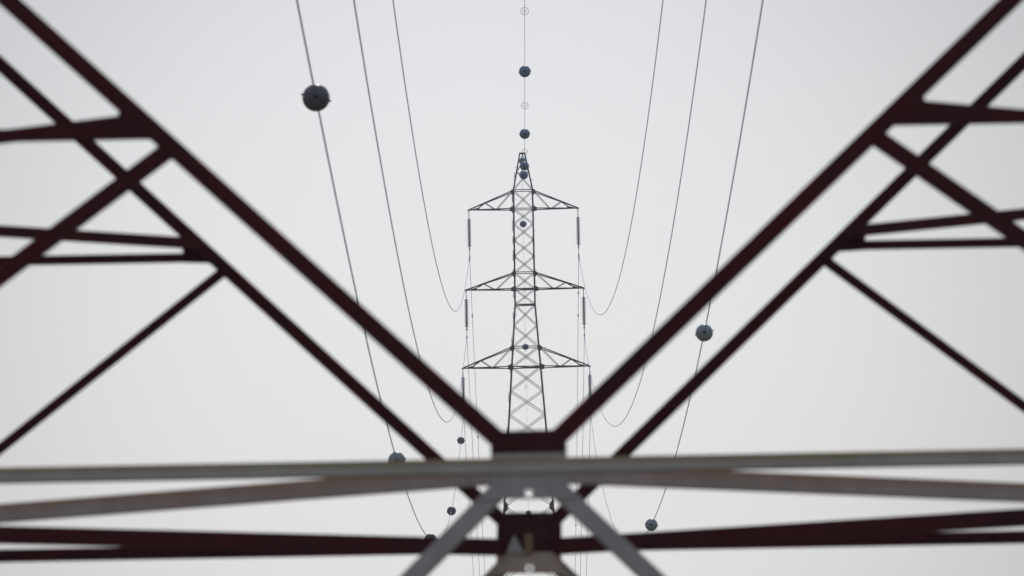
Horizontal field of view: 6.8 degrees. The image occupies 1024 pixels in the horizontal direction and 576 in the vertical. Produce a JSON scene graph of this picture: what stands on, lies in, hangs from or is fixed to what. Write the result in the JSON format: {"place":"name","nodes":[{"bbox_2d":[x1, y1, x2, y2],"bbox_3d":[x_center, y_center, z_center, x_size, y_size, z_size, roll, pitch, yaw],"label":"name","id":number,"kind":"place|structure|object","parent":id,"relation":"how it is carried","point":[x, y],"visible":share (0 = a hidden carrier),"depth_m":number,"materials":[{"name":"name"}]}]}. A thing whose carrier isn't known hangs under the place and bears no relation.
{"place":"outdoors","nodes":[
{"label":"outdoors","id":0,"kind":"place"},
{"bbox_2d":[0,0,1023,575],"label":"sky","id":1,"kind":"structure","parent":0,"point":[832,370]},
{"bbox_3d":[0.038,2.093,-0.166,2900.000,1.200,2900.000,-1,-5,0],"label":"ground","id":2,"kind":"structure","parent":0,"visible":0},
{"bbox_2d":[0,0,1023,575],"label":"transmission tower","id":3,"kind":"structure","parent":2,"relation":"on","point":[540,464],"depth_m":66.78,"materials":[{"name":"metal"}]},
{"bbox_2d":[462,152,590,575],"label":"transmission tower","id":4,"kind":"structure","parent":2,"relation":"on","point":[540,365],"depth_m":601.56,"materials":[{"name":"grey metal"}]},
{"bbox_2d":[461,370,464,396],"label":"insulator string","id":5,"kind":"object","parent":4,"relation":"hanging from","point":[463,387],"visible":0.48,"depth_m":601.28,"materials":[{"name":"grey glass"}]},
{"bbox_2d":[296,0,462,536],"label":"power cable","id":6,"kind":"object","parent":5,"relation":"hanging from","point":[344,235],"visible":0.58,"depth_m":172.59,"materials":[{"name":"metal"}]},
{"bbox_2d":[301,84,330,111],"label":"marker ball","id":7,"kind":"object","parent":6,"relation":"attached to","point":[320,100],"visible":1,"depth_m":156.15,"materials":[{"name":"grey plastic"}]},
{"bbox_2d":[388,452,405,459],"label":"marker ball","id":8,"kind":"object","parent":6,"relation":"attached to","point":[399,456],"visible":0.46,"depth_m":250.23,"materials":[{"name":"grey plastic"}]},
{"bbox_2d":[447,506,455,514],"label":"marker ball","id":9,"kind":"object","parent":6,"relation":"hanging from","point":[450,509],"visible":0.99,"depth_m":472.60,"materials":[{"name":"grey plastic"}]},
{"bbox_2d":[457,437,464,443],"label":"marker ball","id":10,"kind":"object","parent":6,"relation":"attached to","point":[461,440],"visible":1,"depth_m":574.87,"materials":[{"name":"grey plastic"}]},
{"bbox_2d":[464,292,468,337],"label":"insulator string","id":11,"kind":"object","parent":4,"relation":"hanging from","point":[466,314],"visible":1,"depth_m":601.67,"materials":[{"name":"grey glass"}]},
{"bbox_2d":[353,0,466,421],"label":"power cable","id":12,"kind":"object","parent":11,"relation":"hanging from","point":[386,192],"visible":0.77,"depth_m":216.33,"materials":[{"name":"metal"}]},
{"bbox_2d":[467,344,479,574],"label":"power cable","id":13,"kind":"object","parent":11,"relation":"hanging from","point":[472,443],"visible":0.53,"depth_m":634.48,"materials":[{"name":"metal"}]},
{"bbox_2d":[467,212,471,257],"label":"insulator string","id":14,"kind":"object","parent":4,"relation":"hanging from","point":[469,233],"visible":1,"depth_m":602.12,"materials":[{"name":"grey glass"}]},
{"bbox_2d":[392,0,469,310],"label":"power cable","id":15,"kind":"object","parent":14,"relation":"hanging from","point":[416,155],"visible":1,"depth_m":279.52,"materials":[{"name":"metal"}]},
{"bbox_2d":[470,271,484,569],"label":"power cable","id":16,"kind":"object","parent":14,"relation":"hanging from","point":[475,388],"visible":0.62,"depth_m":642.02,"materials":[{"name":"metal"}]},
{"bbox_2d":[522,0,524,164],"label":"earth wire","id":17,"kind":"object","parent":4,"relation":"attached to","point":[524,40],"visible":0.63,"depth_m":346.58,"materials":[{"name":"metal"}]},
{"bbox_2d":[519,171,527,178],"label":"marker ball","id":18,"kind":"object","parent":17,"relation":"attached to","point":[523,176],"visible":0.96,"depth_m":513.96,"materials":[{"name":"plastic"}]},
{"bbox_2d":[519,161,528,169],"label":"marker ball","id":19,"kind":"object","parent":17,"relation":"attached to","point":[522,166],"visible":0.98,"depth_m":466.63,"materials":[{"name":"plastic"}]},
{"bbox_2d":[518,66,530,76],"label":"marker ball","id":20,"kind":"object","parent":17,"relation":"attached to","point":[524,71],"visible":1,"depth_m":366.48,"materials":[{"name":"plastic"}]},
{"bbox_2d":[519,129,529,138],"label":"marker ball","id":21,"kind":"object","parent":17,"relation":"attached to","point":[524,134],"visible":1,"depth_m":416.07,"materials":[{"name":"plastic"}]},
{"bbox_2d":[522,182,529,564],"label":"earth wire","id":22,"kind":"object","parent":4,"relation":"attached to","point":[525,343],"visible":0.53,"depth_m":652.71,"materials":[{"name":"metal"}]},
{"bbox_2d":[519,221,526,226],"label":"marker ball","id":23,"kind":"object","parent":22,"relation":"attached to","point":[523,224],"visible":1,"depth_m":624.56,"materials":[{"name":"plastic"}]},
{"bbox_2d":[576,210,580,255],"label":"insulator string","id":24,"kind":"object","parent":4,"relation":"hanging from","point":[578,229],"visible":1,"depth_m":602.10,"materials":[{"name":"grey glass"}]},
{"bbox_2d":[575,258,578,562],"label":"power cable","id":25,"kind":"object","parent":24,"relation":"hanging from","point":[577,367],"visible":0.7,"depth_m":640.00,"materials":[{"name":"metal"}]},
{"bbox_2d":[579,0,662,314],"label":"power cable","id":26,"kind":"object","parent":24,"relation":"hanging from","point":[641,163],"visible":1,"depth_m":330.47,"materials":[{"name":"metal"}]},
{"bbox_2d":[582,289,585,334],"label":"insulator string","id":27,"kind":"object","parent":4,"relation":"hanging from","point":[583,309],"visible":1,"depth_m":601.66,"materials":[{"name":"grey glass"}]},
{"bbox_2d":[580,337,584,575],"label":"power cable","id":28,"kind":"object","parent":27,"relation":"hanging from","point":[582,456],"visible":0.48,"depth_m":644.01,"materials":[{"name":"metal"}]},
{"bbox_2d":[584,0,706,426],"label":"power cable","id":29,"kind":"object","parent":27,"relation":"hanging from","point":[676,205],"visible":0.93,"depth_m":288.93,"materials":[{"name":"metal"}]},
{"bbox_2d":[588,370,591,394],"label":"insulator string","id":30,"kind":"object","parent":4,"relation":"hanging from","point":[589,383],"visible":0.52,"depth_m":601.26,"materials":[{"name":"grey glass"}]},
{"bbox_2d":[586,419,590,575],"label":"power cable","id":31,"kind":"object","parent":30,"relation":"hanging from","point":[588,503],"visible":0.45,"depth_m":638.70,"materials":[{"name":"metal"}]},
{"bbox_2d":[591,0,763,531],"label":"power cable","id":32,"kind":"object","parent":30,"relation":"hanging from","point":[723,230],"visible":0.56,"depth_m":217.26,"materials":[{"name":"metal"}]},
{"bbox_2d":[645,519,657,530],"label":"marker ball","id":33,"kind":"object","parent":32,"relation":"attached to","point":[650,527],"visible":1,"depth_m":346.35,"materials":[{"name":"grey plastic"}]},
{"bbox_2d":[695,324,713,340],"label":"marker ball","id":34,"kind":"object","parent":32,"relation":"attached to","point":[702,335],"visible":1,"depth_m":247.12,"materials":[{"name":"grey plastic"}]}
]}

